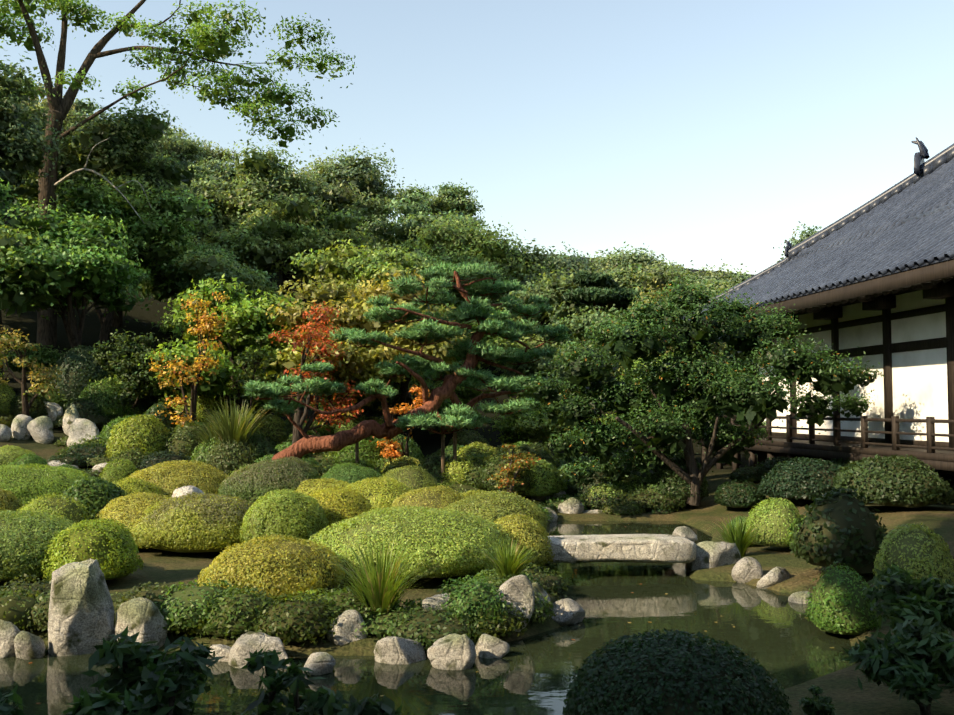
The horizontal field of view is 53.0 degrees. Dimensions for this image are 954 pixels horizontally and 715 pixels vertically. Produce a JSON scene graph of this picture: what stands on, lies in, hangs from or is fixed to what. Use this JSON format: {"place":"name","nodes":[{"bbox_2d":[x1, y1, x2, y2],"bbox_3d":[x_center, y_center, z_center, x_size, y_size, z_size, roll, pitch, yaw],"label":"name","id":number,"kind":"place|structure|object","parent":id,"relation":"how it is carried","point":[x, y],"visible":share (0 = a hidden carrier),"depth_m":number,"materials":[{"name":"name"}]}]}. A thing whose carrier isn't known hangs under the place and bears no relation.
{"place":"outdoors","nodes":[
{"label":"outdoors","id":0,"kind":"place"},
{"bbox_2d":[0,521,854,714],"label":"pond water","id":1,"kind":"structure","parent":0,"point":[781,639],"depth_m":9.63,"materials":[{"name":"green liquid"}]},
{"bbox_2d":[29,524,833,704],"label":"floating leaves","id":2,"kind":"object","parent":1,"relation":"on","point":[531,685],"visible":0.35,"depth_m":10.32,"materials":[{"name":"green plant"}]},
{"bbox_2d":[0,196,953,714],"bbox_3d":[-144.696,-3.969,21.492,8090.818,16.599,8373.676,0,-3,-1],"label":"ground","id":3,"kind":"structure","parent":0,"point":[844,692],"depth_m":15.11,"materials":[{"name":"green plant"}]},
{"bbox_2d":[0,401,811,675],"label":"garden rocks","id":4,"kind":"object","parent":3,"relation":"on","point":[81,614],"visible":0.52,"depth_m":9.82,"materials":[{"name":"grey stone"}]},
{"bbox_2d":[547,534,695,563],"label":"stone bridge","id":5,"kind":"structure","parent":4,"relation":"on","point":[653,548],"depth_m":14.01,"materials":[{"name":"grey stone"}]},
{"bbox_2d":[0,0,949,714],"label":"tree trunks and limbs","id":6,"kind":"object","parent":3,"relation":"on","point":[302,440],"visible":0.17,"depth_m":26.43,"materials":[{"name":"brown plant"}]},
{"bbox_2d":[0,0,884,495],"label":"tree leaves","id":7,"kind":"object","parent":6,"relation":"attached to","point":[90,240],"visible":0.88,"depth_m":32.11,"materials":[{"name":"green plant"}]},
{"bbox_2d":[243,261,648,432],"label":"pine needles","id":8,"kind":"object","parent":6,"relation":"attached to","point":[419,330],"visible":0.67,"depth_m":22.83,"materials":[{"name":"green plant"}]},
{"bbox_2d":[0,345,953,714],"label":"clipped shrubs","id":9,"kind":"object","parent":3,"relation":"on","point":[28,511],"visible":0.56,"depth_m":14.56,"materials":[{"name":"green plant"}]},
{"bbox_2d":[0,561,953,714],"bbox_3d":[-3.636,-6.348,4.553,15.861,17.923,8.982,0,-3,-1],"label":"shrub leaves","id":10,"kind":"object","parent":3,"relation":"on","point":[151,684],"visible":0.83,"depth_m":4.21,"materials":[{"name":"green plant"}]},
{"bbox_2d":[184,396,776,614],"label":"grass tufts","id":11,"kind":"object","parent":3,"relation":"on","point":[382,589],"visible":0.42,"depth_m":11.46,"materials":[{"name":"green plant"}]},
{"bbox_2d":[676,259,953,504],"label":"timber building frame","id":12,"kind":"object","parent":3,"relation":"on","point":[934,281],"visible":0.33,"depth_m":22.18,"materials":[{"name":"brown wood"}]},
{"bbox_2d":[676,137,953,327],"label":"temple roof","id":13,"kind":"structure","parent":12,"relation":"on","point":[907,223],"depth_m":24.63,"materials":[{"name":"grey tile"}]},
{"bbox_2d":[0,0,953,274],"label":"sky","id":14,"kind":"structure","parent":0,"point":[703,132],"materials":[{"name":"blue"}]},
{"bbox_2d":[759,290,948,441],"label":"wall panels","id":15,"kind":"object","parent":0,"point":[919,383],"depth_m":22.43,"materials":[{"name":"white paint"}]}
]}

